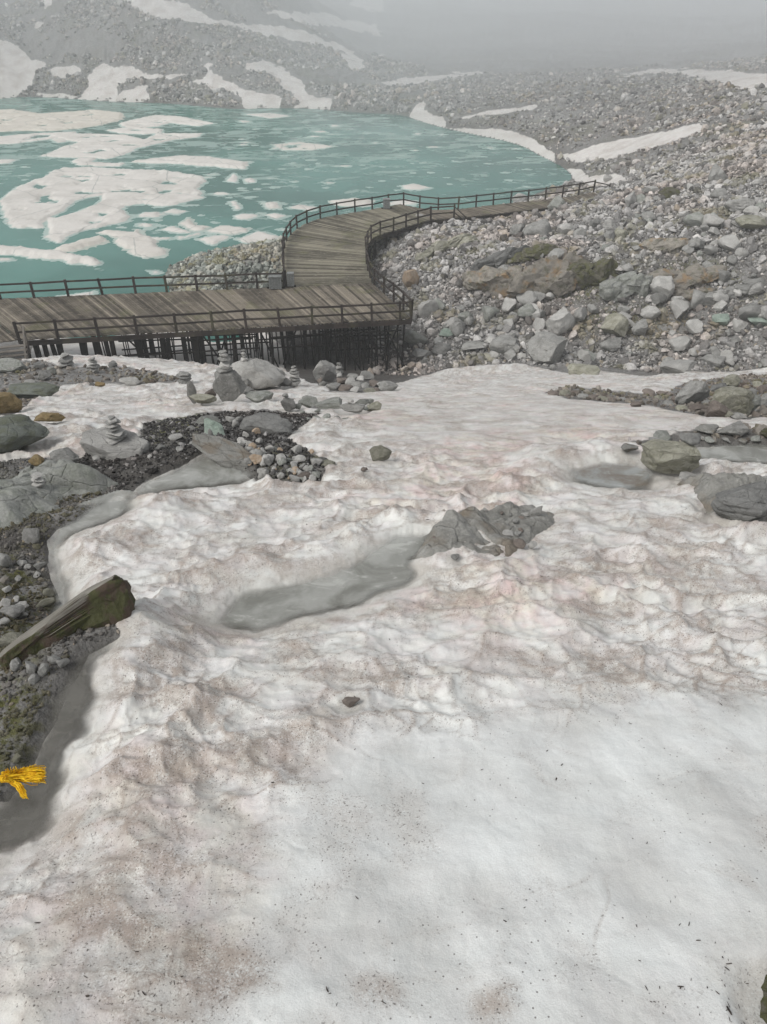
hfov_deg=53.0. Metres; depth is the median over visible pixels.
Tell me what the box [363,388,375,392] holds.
boulder
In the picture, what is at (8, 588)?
stone
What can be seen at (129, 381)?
boulder
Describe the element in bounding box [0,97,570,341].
lake
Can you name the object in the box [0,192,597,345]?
boardwalk
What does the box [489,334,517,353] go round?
boulder
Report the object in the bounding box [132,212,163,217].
ice floe
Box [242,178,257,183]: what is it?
ice floe
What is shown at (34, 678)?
stone
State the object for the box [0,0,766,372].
hillside
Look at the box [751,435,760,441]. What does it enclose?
stone
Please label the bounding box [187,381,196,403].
boulder
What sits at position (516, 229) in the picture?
boulder
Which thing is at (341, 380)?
stone
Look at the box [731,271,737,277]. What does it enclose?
boulder
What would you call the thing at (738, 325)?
boulder
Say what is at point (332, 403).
boulder
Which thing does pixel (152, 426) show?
gravel
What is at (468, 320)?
boulder
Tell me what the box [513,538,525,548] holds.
stone
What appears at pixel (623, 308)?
boulder
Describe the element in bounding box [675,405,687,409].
stone
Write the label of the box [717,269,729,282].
boulder
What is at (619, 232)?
boulder
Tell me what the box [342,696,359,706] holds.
boulder
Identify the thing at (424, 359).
boulder
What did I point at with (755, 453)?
meltwater pool
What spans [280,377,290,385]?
boulder
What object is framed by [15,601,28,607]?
stone
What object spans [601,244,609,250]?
boulder
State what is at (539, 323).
boulder
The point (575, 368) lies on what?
boulder
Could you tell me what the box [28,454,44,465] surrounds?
boulder
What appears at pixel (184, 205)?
drift ice
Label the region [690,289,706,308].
boulder
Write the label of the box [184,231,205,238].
ice floe
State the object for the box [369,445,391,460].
boulder
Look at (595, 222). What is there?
boulder
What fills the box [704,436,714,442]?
stone
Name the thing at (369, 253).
bend piles
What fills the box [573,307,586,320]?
boulder
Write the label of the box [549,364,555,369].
boulder
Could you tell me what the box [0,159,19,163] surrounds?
ice floe
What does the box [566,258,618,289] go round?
rock ledge
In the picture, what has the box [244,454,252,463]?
cobble
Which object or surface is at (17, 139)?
ice floe
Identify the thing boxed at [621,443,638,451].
boulder
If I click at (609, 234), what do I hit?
boulder
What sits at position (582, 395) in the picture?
stone
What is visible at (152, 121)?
ice floe
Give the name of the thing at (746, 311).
boulder
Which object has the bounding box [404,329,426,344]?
boulder
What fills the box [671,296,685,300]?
boulder
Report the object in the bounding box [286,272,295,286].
litter bin
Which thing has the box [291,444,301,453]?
cobble
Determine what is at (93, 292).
ice floe
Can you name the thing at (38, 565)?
stone
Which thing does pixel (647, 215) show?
boulder
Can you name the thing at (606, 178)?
boulder
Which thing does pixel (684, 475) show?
boulder
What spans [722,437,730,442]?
stone
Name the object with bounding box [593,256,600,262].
boulder
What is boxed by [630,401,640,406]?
boulder
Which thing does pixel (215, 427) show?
boulder
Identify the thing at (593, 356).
boulder
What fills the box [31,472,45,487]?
cairn
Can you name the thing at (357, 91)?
scree
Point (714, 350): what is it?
boulder
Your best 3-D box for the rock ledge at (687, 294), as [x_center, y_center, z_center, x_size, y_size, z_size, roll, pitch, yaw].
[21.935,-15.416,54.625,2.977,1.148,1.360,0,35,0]
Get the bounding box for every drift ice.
[49,138,66,142]
[173,235,190,239]
[178,204,199,206]
[205,173,219,175]
[238,120,252,122]
[310,131,328,132]
[332,165,351,166]
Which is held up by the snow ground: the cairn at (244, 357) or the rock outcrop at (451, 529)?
the rock outcrop at (451, 529)
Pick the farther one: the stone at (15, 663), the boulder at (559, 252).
the boulder at (559, 252)
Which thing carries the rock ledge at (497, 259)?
on the hillside
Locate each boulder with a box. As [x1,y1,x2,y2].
[0,358,26,372]
[0,392,21,413]
[0,414,49,453]
[0,632,22,646]
[7,367,15,372]
[8,382,59,397]
[21,528,39,543]
[24,379,36,382]
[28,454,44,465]
[33,362,46,368]
[34,412,65,421]
[35,597,56,607]
[37,370,51,379]
[43,588,53,597]
[46,366,56,374]
[49,447,78,462]
[79,427,150,459]
[95,381,104,386]
[119,377,139,385]
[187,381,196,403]
[189,393,216,403]
[192,433,249,472]
[195,415,220,424]
[204,418,224,435]
[205,389,215,395]
[212,369,246,401]
[231,358,284,389]
[240,412,292,434]
[242,377,249,385]
[243,386,254,393]
[244,390,273,402]
[249,454,261,463]
[258,468,268,479]
[275,366,285,386]
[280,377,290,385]
[280,397,295,410]
[296,471,310,477]
[298,395,317,407]
[313,360,336,381]
[315,397,341,408]
[320,459,335,466]
[339,403,364,412]
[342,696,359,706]
[355,399,368,404]
[360,371,374,379]
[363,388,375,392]
[367,401,381,410]
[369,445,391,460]
[378,381,397,390]
[402,269,419,287]
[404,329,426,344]
[412,348,432,358]
[417,300,437,317]
[421,356,427,363]
[432,342,450,354]
[433,337,443,344]
[434,298,445,309]
[439,328,452,336]
[445,317,457,327]
[449,322,463,336]
[454,318,465,326]
[456,305,464,311]
[458,311,472,321]
[461,341,485,349]
[464,316,473,324]
[482,306,499,321]
[484,336,493,343]
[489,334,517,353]
[489,351,500,357]
[497,324,503,329]
[498,264,507,269]
[502,297,515,312]
[503,318,514,329]
[504,349,516,360]
[508,343,519,352]
[510,223,524,235]
[512,193,527,201]
[516,290,542,305]
[517,303,535,316]
[517,353,526,358]
[522,219,552,236]
[526,331,567,363]
[530,506,542,515]
[531,303,539,319]
[533,317,545,329]
[534,291,545,302]
[539,309,545,317]
[545,292,554,298]
[545,306,573,335]
[547,196,565,209]
[548,248,564,258]
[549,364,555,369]
[557,223,575,234]
[567,315,575,330]
[567,363,600,374]
[573,227,586,237]
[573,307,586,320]
[577,349,590,361]
[580,349,595,361]
[587,304,598,313]
[589,218,600,226]
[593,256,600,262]
[598,337,621,351]
[600,313,628,336]
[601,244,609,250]
[603,175,611,181]
[603,219,615,230]
[603,230,614,239]
[615,228,627,237]
[617,305,629,312]
[618,263,633,271]
[619,311,631,318]
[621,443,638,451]
[625,191,636,206]
[627,317,634,326]
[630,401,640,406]
[631,319,647,335]
[632,245,641,250]
[635,254,641,259]
[636,194,645,202]
[639,305,660,318]
[640,439,701,473]
[641,186,658,193]
[641,211,656,219]
[650,276,674,300]
[650,293,666,303]
[658,187,679,197]
[660,359,696,373]
[662,357,673,361]
[668,335,692,350]
[669,299,689,319]
[669,329,675,336]
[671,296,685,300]
[675,380,709,404]
[678,471,696,479]
[681,245,693,254]
[683,211,703,226]
[685,319,702,333]
[687,183,693,189]
[687,239,705,248]
[688,348,697,356]
[688,403,707,411]
[690,236,700,248]
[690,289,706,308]
[695,424,718,434]
[699,224,709,231]
[699,354,725,366]
[702,213,724,226]
[702,261,713,267]
[703,292,716,305]
[704,245,718,253]
[705,400,727,416]
[708,163,727,180]
[708,227,719,234]
[709,346,720,355]
[709,383,726,391]
[710,188,726,198]
[710,386,754,415]
[711,481,766,520]
[712,313,729,325]
[713,289,728,301]
[713,300,726,312]
[716,421,749,435]
[717,234,740,251]
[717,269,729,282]
[720,350,732,359]
[722,374,740,386]
[724,198,755,212]
[724,358,734,365]
[725,411,733,417]
[726,255,737,264]
[727,280,734,284]
[727,306,733,312]
[730,337,741,342]
[731,220,741,227]
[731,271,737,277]
[731,412,746,418]
[732,319,747,331]
[733,289,741,296]
[734,248,748,257]
[735,215,766,228]
[738,302,761,320]
[743,205,759,214]
[748,282,764,295]
[748,317,766,325]
[751,178,762,184]
[752,395,760,410]
[755,202,766,210]
[758,212,766,219]
[760,306,766,318]
[760,358,766,366]
[760,393,766,406]
[760,428,766,437]
[760,975,766,1023]
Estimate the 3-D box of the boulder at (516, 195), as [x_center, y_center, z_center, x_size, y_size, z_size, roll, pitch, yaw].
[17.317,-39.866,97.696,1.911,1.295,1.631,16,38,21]
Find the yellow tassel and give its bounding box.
[0,764,45,798]
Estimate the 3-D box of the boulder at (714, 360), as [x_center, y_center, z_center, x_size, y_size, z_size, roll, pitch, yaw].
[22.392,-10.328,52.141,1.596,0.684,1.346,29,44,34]
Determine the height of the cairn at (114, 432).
0.474 m
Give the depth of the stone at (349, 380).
29.38 m
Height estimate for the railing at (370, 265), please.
1.437 m
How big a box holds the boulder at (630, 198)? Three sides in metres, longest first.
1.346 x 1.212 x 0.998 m
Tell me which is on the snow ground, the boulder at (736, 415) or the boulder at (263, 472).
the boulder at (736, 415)
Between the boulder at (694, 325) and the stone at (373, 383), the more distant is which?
the boulder at (694, 325)
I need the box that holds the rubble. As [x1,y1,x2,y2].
[165,235,372,327]
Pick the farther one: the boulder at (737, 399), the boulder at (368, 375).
the boulder at (368, 375)
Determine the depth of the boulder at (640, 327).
53.13 m
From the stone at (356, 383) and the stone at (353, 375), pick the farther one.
the stone at (353, 375)
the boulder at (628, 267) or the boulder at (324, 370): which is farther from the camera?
the boulder at (628, 267)
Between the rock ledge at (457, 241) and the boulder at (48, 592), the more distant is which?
the rock ledge at (457, 241)
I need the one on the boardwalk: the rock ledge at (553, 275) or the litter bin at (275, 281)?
the litter bin at (275, 281)
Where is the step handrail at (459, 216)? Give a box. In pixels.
[453,207,466,221]
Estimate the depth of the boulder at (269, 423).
15.69 m
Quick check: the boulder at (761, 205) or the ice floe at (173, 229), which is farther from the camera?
the ice floe at (173, 229)
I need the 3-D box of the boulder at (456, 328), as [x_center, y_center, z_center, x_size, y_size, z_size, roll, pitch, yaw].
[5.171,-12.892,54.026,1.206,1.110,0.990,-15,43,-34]
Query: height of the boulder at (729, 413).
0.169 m
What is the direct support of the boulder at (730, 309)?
on the hillside
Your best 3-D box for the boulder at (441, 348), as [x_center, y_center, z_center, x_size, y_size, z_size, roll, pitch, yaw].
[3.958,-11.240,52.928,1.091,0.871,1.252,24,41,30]
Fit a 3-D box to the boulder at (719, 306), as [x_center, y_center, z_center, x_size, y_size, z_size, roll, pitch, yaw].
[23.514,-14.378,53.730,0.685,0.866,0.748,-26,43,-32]
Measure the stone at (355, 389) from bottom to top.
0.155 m
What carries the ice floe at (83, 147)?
on the lake
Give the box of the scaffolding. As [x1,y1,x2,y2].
[101,319,404,370]
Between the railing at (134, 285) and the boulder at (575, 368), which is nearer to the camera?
the boulder at (575, 368)
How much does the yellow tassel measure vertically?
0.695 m
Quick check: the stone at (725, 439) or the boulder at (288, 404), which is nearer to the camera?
the stone at (725, 439)
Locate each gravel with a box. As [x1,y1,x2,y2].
[0,359,178,407]
[0,457,119,791]
[77,410,324,489]
[550,373,766,444]
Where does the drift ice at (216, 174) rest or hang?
on the lake
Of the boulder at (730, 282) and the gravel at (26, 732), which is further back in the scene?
the boulder at (730, 282)
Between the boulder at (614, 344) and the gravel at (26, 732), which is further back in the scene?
the boulder at (614, 344)
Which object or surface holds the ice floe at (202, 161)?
on the lake
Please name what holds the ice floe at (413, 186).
on the lake
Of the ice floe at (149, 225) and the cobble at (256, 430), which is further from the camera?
the ice floe at (149, 225)
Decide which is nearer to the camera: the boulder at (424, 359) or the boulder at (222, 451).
the boulder at (222, 451)
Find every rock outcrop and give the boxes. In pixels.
[0,459,118,528]
[408,501,554,559]
[677,472,766,513]
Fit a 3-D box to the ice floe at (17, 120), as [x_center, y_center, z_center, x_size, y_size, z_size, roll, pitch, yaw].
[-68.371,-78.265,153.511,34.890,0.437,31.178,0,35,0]
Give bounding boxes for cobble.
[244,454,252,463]
[248,442,256,448]
[252,428,260,433]
[254,449,262,455]
[259,454,270,465]
[263,456,271,465]
[265,445,273,450]
[277,455,285,463]
[277,458,286,465]
[277,472,284,479]
[289,475,299,481]
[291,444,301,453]
[292,466,298,474]
[295,455,305,462]
[302,465,309,470]
[309,474,315,480]
[310,458,322,465]
[312,471,320,477]
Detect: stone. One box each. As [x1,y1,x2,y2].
[0,553,11,567]
[0,598,10,606]
[0,604,24,617]
[0,617,9,625]
[2,585,11,592]
[10,657,21,670]
[13,596,18,602]
[14,575,21,580]
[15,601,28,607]
[17,560,26,566]
[19,612,27,617]
[25,661,37,673]
[28,673,39,684]
[33,561,47,569]
[33,571,40,577]
[37,663,48,676]
[48,655,60,664]
[56,658,69,667]
[92,455,99,460]
[155,444,164,449]
[168,433,182,439]
[176,446,183,451]
[225,416,234,422]
[232,419,238,426]
[295,403,301,408]
[318,381,326,385]
[322,413,330,418]
[326,382,340,389]
[337,378,346,383]
[338,384,352,390]
[345,377,354,384]
[347,373,357,378]
[350,386,359,391]
[351,381,362,387]
[356,375,364,379]
[361,382,369,388]
[369,380,377,386]
[451,554,459,559]
[502,530,514,535]
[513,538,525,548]
[528,541,536,548]
[547,391,558,395]
[559,389,570,395]
[577,393,588,398]
[588,394,598,399]
[642,388,654,396]
[653,430,670,440]
[662,400,673,405]
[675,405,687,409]
[679,433,701,445]
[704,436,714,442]
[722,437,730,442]
[738,438,747,443]
[749,388,756,394]
[751,411,760,416]
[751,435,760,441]
[752,381,761,386]
[758,384,766,393]
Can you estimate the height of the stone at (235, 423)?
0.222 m
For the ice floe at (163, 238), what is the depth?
84.66 m
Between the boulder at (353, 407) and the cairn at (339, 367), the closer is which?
the boulder at (353, 407)
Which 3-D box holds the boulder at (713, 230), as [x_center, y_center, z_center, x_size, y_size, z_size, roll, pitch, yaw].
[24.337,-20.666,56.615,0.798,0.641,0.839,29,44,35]
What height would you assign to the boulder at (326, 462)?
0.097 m
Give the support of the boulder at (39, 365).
on the snow ground
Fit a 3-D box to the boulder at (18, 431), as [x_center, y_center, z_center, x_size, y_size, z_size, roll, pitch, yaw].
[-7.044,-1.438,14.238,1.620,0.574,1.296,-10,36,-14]
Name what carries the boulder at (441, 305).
on the hillside
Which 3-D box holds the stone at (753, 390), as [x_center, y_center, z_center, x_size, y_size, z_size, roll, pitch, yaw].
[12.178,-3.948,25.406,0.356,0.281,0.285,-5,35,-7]
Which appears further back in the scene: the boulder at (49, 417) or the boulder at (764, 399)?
the boulder at (764, 399)
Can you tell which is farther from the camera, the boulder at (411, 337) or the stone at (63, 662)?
the boulder at (411, 337)
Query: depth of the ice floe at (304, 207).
95.81 m
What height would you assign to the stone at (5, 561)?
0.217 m
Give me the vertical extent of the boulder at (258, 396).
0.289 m
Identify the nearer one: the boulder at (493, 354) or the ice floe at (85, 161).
the boulder at (493, 354)
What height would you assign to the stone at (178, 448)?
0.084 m
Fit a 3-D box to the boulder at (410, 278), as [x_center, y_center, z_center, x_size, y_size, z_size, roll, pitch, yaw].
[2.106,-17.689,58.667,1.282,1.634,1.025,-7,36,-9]
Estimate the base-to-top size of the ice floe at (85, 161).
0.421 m
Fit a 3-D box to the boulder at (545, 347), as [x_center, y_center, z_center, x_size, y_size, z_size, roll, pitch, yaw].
[10.931,-10.657,50.808,2.752,1.940,2.202,-14,37,-19]
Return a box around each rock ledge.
[415,233,479,261]
[462,265,523,291]
[470,244,529,270]
[489,252,590,298]
[510,243,558,262]
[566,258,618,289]
[599,271,652,301]
[629,238,689,255]
[645,263,726,289]
[672,287,715,300]
[712,278,766,298]
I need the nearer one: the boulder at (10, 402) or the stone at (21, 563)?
the stone at (21, 563)
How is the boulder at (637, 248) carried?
on the hillside
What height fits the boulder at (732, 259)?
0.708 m
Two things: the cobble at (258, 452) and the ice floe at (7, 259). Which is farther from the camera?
the ice floe at (7, 259)
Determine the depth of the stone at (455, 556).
9.15 m
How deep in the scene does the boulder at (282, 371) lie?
26.48 m
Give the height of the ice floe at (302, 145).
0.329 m
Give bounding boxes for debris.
[33,506,760,1023]
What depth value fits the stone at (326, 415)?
17.23 m
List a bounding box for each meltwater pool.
[0,648,99,846]
[54,490,136,608]
[139,457,247,492]
[224,536,425,627]
[574,463,650,487]
[698,445,766,461]
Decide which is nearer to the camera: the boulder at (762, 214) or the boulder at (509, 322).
the boulder at (509, 322)
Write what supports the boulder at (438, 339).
on the hillside
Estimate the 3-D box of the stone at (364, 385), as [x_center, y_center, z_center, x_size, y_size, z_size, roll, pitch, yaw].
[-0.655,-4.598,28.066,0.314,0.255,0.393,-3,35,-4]
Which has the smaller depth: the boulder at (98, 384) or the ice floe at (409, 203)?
the boulder at (98, 384)
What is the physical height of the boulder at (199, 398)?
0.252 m
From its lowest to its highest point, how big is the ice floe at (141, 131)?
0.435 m
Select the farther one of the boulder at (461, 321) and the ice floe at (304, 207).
the ice floe at (304, 207)
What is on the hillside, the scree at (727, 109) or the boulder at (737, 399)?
the scree at (727, 109)
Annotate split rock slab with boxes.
[0,575,135,673]
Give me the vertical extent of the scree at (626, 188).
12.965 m
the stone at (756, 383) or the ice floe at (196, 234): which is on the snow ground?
the stone at (756, 383)
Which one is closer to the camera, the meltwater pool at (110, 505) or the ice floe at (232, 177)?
the meltwater pool at (110, 505)
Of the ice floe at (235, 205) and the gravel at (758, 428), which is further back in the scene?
the ice floe at (235, 205)
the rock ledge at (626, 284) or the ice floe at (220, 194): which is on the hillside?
the rock ledge at (626, 284)
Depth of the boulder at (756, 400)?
18.67 m
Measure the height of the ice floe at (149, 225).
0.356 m
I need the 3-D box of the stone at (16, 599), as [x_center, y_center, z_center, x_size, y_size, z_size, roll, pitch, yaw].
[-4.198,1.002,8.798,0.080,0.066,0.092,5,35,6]
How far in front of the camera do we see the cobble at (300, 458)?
12.81 m
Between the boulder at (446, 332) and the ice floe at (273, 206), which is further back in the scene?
the ice floe at (273, 206)
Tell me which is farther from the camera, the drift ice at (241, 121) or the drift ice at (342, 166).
the drift ice at (241, 121)
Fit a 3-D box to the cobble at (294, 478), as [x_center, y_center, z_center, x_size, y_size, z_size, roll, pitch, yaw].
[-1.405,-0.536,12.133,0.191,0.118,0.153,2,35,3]
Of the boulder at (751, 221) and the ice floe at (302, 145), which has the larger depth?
the ice floe at (302, 145)
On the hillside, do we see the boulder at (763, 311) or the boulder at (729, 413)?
the boulder at (763, 311)
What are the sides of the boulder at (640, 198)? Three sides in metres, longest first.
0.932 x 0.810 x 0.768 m
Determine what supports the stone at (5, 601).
on the snow ground
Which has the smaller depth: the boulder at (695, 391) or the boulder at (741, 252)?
the boulder at (695, 391)
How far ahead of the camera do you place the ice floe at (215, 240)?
84.32 m
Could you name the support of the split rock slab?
on the snow ground
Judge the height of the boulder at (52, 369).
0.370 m
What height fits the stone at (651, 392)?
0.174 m
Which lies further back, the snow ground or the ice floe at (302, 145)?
the ice floe at (302, 145)
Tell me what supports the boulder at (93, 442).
on the snow ground
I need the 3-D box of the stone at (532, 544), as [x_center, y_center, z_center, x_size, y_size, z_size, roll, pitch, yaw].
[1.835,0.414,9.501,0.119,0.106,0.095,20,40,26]
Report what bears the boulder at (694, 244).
on the hillside
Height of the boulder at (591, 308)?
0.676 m
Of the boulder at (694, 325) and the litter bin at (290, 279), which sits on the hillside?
the boulder at (694, 325)
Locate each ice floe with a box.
[0,109,124,131]
[0,132,77,144]
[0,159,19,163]
[0,167,208,243]
[0,245,104,266]
[0,257,17,261]
[38,133,204,159]
[52,235,110,251]
[56,290,98,296]
[70,157,126,166]
[95,229,169,258]
[105,127,164,134]
[117,115,217,127]
[129,155,251,169]
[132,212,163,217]
[138,223,157,228]
[145,269,163,274]
[152,237,173,240]
[158,226,193,233]
[161,208,190,214]
[178,217,211,231]
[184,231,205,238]
[194,234,233,245]
[202,225,252,235]
[208,192,237,195]
[222,173,240,182]
[225,200,242,210]
[232,213,260,220]
[233,231,278,243]
[240,113,296,118]
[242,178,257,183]
[260,201,281,209]
[260,203,283,209]
[264,213,291,219]
[270,142,337,150]
[285,204,317,211]
[328,198,374,207]
[381,199,418,206]
[397,183,432,190]
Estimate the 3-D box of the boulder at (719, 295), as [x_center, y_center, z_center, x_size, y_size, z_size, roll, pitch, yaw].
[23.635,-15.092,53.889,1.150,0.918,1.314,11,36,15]
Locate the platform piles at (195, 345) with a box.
[26,331,246,363]
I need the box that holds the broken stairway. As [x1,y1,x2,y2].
[0,325,30,359]
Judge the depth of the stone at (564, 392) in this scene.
24.84 m
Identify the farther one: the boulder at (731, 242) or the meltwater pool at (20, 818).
the boulder at (731, 242)
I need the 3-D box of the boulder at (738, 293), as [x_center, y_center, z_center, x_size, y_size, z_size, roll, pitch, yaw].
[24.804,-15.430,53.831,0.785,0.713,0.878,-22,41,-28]
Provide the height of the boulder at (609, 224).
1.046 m
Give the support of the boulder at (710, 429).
on the snow ground
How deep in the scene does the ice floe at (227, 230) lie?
87.28 m
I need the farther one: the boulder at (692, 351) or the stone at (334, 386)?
the boulder at (692, 351)
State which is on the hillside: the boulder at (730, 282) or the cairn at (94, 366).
the boulder at (730, 282)
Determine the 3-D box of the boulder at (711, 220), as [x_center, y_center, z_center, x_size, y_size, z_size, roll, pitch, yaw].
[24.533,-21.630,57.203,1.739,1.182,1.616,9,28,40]
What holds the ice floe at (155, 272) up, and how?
on the lake
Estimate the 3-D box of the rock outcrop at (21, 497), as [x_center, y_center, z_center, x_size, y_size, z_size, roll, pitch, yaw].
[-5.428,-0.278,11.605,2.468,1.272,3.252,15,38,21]
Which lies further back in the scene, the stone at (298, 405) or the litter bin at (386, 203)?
the litter bin at (386, 203)
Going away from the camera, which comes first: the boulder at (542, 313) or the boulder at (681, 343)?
the boulder at (681, 343)
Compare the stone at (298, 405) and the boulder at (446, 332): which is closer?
the stone at (298, 405)
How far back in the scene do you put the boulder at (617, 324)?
52.86 m
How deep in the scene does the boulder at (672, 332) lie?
53.16 m
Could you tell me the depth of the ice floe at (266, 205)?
96.60 m
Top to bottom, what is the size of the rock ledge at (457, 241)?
1.944 m
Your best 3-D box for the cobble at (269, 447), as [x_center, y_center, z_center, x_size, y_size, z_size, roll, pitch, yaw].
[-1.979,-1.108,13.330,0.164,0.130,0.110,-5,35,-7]
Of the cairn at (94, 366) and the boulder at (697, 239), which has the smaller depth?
the cairn at (94, 366)
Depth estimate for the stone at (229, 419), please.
17.14 m
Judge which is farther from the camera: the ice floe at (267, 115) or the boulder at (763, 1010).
the ice floe at (267, 115)
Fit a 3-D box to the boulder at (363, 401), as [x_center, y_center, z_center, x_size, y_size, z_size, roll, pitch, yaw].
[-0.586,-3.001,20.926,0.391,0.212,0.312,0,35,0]
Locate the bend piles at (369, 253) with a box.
[282,222,441,340]
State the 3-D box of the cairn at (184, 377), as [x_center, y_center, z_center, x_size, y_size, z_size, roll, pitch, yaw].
[-6.685,-4.508,25.800,0.538,0.416,0.455,-30,45,-35]
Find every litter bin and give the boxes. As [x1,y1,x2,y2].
[267,274,284,288]
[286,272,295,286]
[381,198,391,208]
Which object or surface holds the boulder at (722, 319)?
on the hillside
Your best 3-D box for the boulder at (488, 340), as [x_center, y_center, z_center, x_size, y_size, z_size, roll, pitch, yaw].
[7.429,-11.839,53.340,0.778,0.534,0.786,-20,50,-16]
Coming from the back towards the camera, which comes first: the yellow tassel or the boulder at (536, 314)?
the boulder at (536, 314)
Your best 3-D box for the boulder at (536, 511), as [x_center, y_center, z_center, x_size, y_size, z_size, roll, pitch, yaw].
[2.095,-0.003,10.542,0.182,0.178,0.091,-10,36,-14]
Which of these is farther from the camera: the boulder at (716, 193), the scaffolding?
the boulder at (716, 193)
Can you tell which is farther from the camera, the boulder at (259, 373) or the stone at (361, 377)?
the stone at (361, 377)
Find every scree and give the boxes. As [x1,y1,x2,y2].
[0,0,442,114]
[366,125,766,374]
[421,54,766,203]
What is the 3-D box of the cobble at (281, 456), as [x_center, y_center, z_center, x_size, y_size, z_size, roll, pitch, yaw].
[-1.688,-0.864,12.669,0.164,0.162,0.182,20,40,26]
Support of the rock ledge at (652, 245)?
on the hillside
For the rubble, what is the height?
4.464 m
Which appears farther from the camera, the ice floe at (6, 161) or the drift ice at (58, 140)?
the drift ice at (58, 140)
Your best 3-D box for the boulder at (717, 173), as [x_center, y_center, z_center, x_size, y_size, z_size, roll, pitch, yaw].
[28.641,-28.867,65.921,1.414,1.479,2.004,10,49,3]
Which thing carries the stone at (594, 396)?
on the snow ground
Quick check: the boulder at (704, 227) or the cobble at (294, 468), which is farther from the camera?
the boulder at (704, 227)
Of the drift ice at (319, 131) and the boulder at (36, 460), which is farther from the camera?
the drift ice at (319, 131)
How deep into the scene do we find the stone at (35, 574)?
9.25 m
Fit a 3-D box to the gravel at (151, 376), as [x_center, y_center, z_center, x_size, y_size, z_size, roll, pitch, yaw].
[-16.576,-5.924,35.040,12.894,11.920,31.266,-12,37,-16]
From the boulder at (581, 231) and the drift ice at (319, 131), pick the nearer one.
the boulder at (581, 231)
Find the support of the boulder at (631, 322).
on the hillside
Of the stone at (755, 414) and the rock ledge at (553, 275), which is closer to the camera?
the stone at (755, 414)
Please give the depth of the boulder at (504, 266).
56.27 m
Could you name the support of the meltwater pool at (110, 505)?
on the snow ground
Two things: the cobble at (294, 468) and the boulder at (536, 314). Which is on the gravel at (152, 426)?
the cobble at (294, 468)
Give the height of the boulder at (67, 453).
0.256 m
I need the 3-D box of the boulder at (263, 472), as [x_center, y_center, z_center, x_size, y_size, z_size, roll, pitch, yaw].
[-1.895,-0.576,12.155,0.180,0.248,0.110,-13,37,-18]
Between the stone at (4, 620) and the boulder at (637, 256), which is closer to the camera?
the stone at (4, 620)
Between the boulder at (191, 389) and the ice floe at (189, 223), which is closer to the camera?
the boulder at (191, 389)
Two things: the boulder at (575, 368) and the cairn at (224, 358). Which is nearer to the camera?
the cairn at (224, 358)
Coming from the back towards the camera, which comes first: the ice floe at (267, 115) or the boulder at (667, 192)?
the ice floe at (267, 115)
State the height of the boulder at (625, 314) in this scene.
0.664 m
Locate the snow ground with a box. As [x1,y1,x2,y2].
[0,354,766,1023]
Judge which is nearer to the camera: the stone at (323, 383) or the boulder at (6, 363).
the stone at (323, 383)
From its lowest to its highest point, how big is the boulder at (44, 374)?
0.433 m
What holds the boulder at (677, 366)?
on the snow ground
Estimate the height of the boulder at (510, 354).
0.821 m
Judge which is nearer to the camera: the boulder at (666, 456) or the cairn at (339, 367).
the boulder at (666, 456)
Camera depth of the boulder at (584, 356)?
50.41 m
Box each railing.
[0,271,284,299]
[12,300,411,343]
[281,180,595,286]
[364,206,430,317]
[431,205,455,222]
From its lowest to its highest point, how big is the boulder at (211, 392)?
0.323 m
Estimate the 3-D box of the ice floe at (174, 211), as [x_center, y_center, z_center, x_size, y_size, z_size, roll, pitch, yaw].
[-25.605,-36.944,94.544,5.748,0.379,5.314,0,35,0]
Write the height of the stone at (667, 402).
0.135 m
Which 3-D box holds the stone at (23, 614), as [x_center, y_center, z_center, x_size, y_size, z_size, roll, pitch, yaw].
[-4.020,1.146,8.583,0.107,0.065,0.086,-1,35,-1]
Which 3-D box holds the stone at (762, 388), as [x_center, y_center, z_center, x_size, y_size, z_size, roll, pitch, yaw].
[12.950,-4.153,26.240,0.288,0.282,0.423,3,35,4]
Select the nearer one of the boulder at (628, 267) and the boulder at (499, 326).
the boulder at (499, 326)
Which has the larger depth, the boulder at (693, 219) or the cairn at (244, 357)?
the boulder at (693, 219)
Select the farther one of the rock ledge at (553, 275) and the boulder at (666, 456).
the rock ledge at (553, 275)
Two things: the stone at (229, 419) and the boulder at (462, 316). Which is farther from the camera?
the boulder at (462, 316)
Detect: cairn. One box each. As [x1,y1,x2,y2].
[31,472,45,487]
[58,352,73,367]
[86,357,99,373]
[103,415,126,445]
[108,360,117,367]
[176,371,191,383]
[216,350,232,372]
[240,349,247,360]
[289,365,300,386]
[336,362,343,373]
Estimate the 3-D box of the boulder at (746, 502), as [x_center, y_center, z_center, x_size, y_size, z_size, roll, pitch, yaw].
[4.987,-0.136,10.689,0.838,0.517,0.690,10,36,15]
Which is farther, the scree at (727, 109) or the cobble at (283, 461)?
the scree at (727, 109)
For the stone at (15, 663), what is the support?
on the gravel at (26, 732)
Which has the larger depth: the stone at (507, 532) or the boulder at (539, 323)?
the boulder at (539, 323)
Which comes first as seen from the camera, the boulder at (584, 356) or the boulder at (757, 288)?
the boulder at (584, 356)
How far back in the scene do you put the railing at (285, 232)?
72.19 m
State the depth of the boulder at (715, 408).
17.87 m
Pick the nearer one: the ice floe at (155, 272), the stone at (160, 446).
the stone at (160, 446)
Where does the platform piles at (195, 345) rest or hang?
on the hillside

